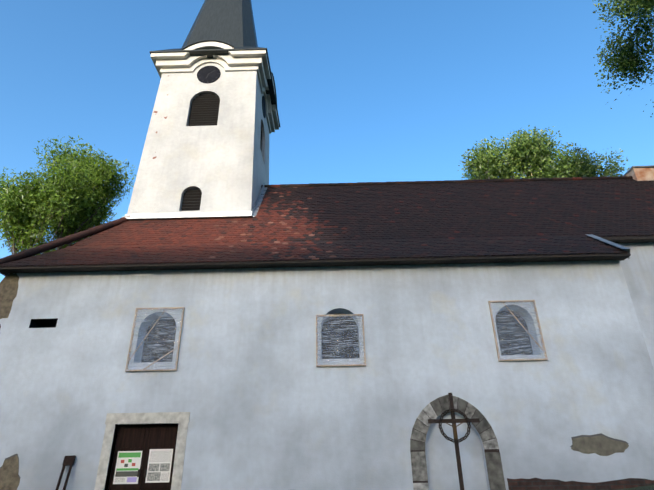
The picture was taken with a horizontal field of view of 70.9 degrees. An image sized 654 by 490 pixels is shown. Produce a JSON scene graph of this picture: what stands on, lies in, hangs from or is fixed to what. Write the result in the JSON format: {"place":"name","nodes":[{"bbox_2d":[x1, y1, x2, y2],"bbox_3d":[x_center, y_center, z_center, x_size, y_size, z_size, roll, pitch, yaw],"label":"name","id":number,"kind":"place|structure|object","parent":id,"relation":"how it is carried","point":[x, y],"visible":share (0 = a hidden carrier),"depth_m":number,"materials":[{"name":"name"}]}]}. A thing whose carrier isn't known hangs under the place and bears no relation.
{"place":"outdoors","nodes":[
{"label":"outdoors","id":0,"kind":"place"},
{"bbox_2d":[127,63,268,213],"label":"tower wall","id":1,"kind":"structure","parent":0,"point":[222,165],"depth_m":16.72,"materials":[{"name":"white paint"}]},
{"bbox_2d":[124,183,266,220],"bbox_3d":[-4.621,-1.663,16.747,4.520,2.790,2.260,-1,-26,1],"label":"tower base flashing","id":2,"kind":"object","parent":1,"relation":"attached to","point":[203,215],"visible":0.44,"depth_m":15.29,"materials":[{"name":"grey metal"}]},
{"bbox_2d":[150,42,278,133],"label":"tower cornice","id":3,"kind":"structure","parent":1,"relation":"attached to","point":[244,60],"depth_m":18.44,"materials":[{"name":"white paint"}]},
{"bbox_2d":[150,0,279,126],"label":"spire roof","id":4,"kind":"structure","parent":3,"relation":"on","point":[230,23],"depth_m":20.13,"materials":[{"name":"grey metal"}]},
{"bbox_2d":[181,94,261,210],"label":"louvered windows","id":5,"kind":"structure","parent":1,"relation":"in","point":[204,110],"depth_m":17.56,"materials":[{"name":"brown wood"}]},
{"bbox_2d":[0,194,625,275],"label":"church roof underlay","id":6,"kind":"object","parent":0,"point":[298,260],"visible":0.05,"depth_m":11.71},
{"bbox_2d":[0,176,632,265],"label":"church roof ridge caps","id":7,"kind":"object","parent":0,"point":[33,251],"visible":0.65,"depth_m":17.96,"materials":[{"name":"brown tile"}]},
{"bbox_2d":[0,0,653,281],"label":"sky","id":8,"kind":"structure","parent":0,"point":[367,90],"materials":[{"name":"blue"}]},
{"bbox_2d":[585,234,629,258],"bbox_3d":[7.500,0.025,12.374,0.200,1.306,1.527,-1,-26,1],"label":"metal flashing","id":9,"kind":"object","parent":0,"point":[611,243],"visible":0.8,"depth_m":12.10,"materials":[{"name":"grey metal"}]},
{"bbox_2d":[600,181,653,236],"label":"chancel roof underlay","id":10,"kind":"object","parent":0,"point":[625,234],"visible":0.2,"depth_m":13.17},
{"bbox_2d":[619,485,653,489],"bbox_3d":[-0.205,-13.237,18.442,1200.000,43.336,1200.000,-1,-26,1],"label":"terrain","id":11,"kind":"structure","parent":0,"point":[649,487],"depth_m":9.31,"materials":[{"name":"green plant"}]},
{"bbox_2d":[55,455,75,489],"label":"leaning wooden stand","id":12,"kind":"object","parent":11,"relation":"on","point":[69,461],"visible":1,"depth_m":9.84,"materials":[{"name":"brown wood"}]},
{"bbox_2d":[0,135,135,255],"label":"foliage","id":13,"kind":"object","parent":11,"relation":"on","point":[70,199],"visible":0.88,"depth_m":14.50,"materials":[{"name":"green plant"}]},
{"bbox_2d":[0,66,653,489],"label":"church building","id":14,"kind":"structure","parent":11,"relation":"on","point":[256,390],"depth_m":11.02,"materials":[{"name":"white paint"}]},
{"bbox_2d":[94,412,189,489],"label":"door frame","id":15,"kind":"object","parent":14,"relation":"in","point":[113,420],"visible":0.78,"depth_m":10.17,"materials":[{"name":"beige stone"}]},
{"bbox_2d":[108,424,177,489],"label":"church door leaves","id":16,"kind":"object","parent":15,"relation":"in","point":[144,438],"visible":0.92,"depth_m":10.23,"materials":[{"name":"brown wood"}]},
{"bbox_2d":[113,449,172,483],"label":"notice posters","id":17,"kind":"object","parent":16,"relation":"attached to","point":[128,463],"visible":0.96,"depth_m":10.03},
{"bbox_2d":[0,273,628,489],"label":"exposed masonry patches","id":18,"kind":"object","parent":14,"relation":"attached to","point":[600,444],"visible":1,"depth_m":9.93,"materials":[{"name":"stone"}]},
{"bbox_2d":[0,236,653,273],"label":"roof eaves","id":19,"kind":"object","parent":14,"relation":"attached to","point":[353,262],"depth_m":11.67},
{"bbox_2d":[126,300,545,370],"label":"windows","id":20,"kind":"structure","parent":14,"relation":"attached to","point":[358,337],"depth_m":10.99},
{"bbox_2d":[410,395,505,489],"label":"stone arch","id":21,"kind":"structure","parent":14,"relation":"attached to","point":[434,409],"depth_m":9.97,"materials":[{"name":"grey stone"}]},
{"bbox_2d":[507,478,653,489],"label":"exposed wall base","id":22,"kind":"object","parent":14,"relation":"attached to","point":[533,484],"visible":1,"depth_m":9.57,"materials":[{"name":"brown stone"}]},
{"bbox_2d":[428,393,479,489],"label":"iron cross with thorn crown","id":23,"kind":"object","parent":11,"relation":"on","point":[454,421],"visible":1,"depth_m":9.64,"materials":[{"name":"brown metal"}]},
{"bbox_2d":[457,124,618,179],"bbox_3d":[14.597,2.454,30.278,9.672,22.804,10.532,-1,-26,1],"label":"foliage","id":24,"kind":"object","parent":11,"relation":"on","point":[520,155],"visible":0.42,"depth_m":31.25,"materials":[{"name":"green plant"}]},
{"bbox_2d":[594,147,628,176],"bbox_3d":[20.216,2.973,29.250,5.108,20.804,6.707,-14,-29,26],"label":"tree","id":25,"kind":"object","parent":11,"relation":"on","point":[612,166],"visible":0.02,"depth_m":31.95,"materials":[{"name":"green plant"}]},
{"bbox_2d":[592,0,653,116],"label":"foliage","id":26,"kind":"object","parent":11,"relation":"on","point":[632,62],"visible":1,"depth_m":20.46,"materials":[{"name":"green plant"}]},
{"bbox_2d":[616,243,653,368],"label":"wall","id":27,"kind":"structure","parent":11,"relation":"on","point":[637,266],"depth_m":12.73,"materials":[{"name":"white paint"}]},
{"bbox_2d":[623,165,653,180],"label":"gable block","id":28,"kind":"structure","parent":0,"point":[641,173],"depth_m":17.82,"materials":[{"name":"beige paint"}]}
]}

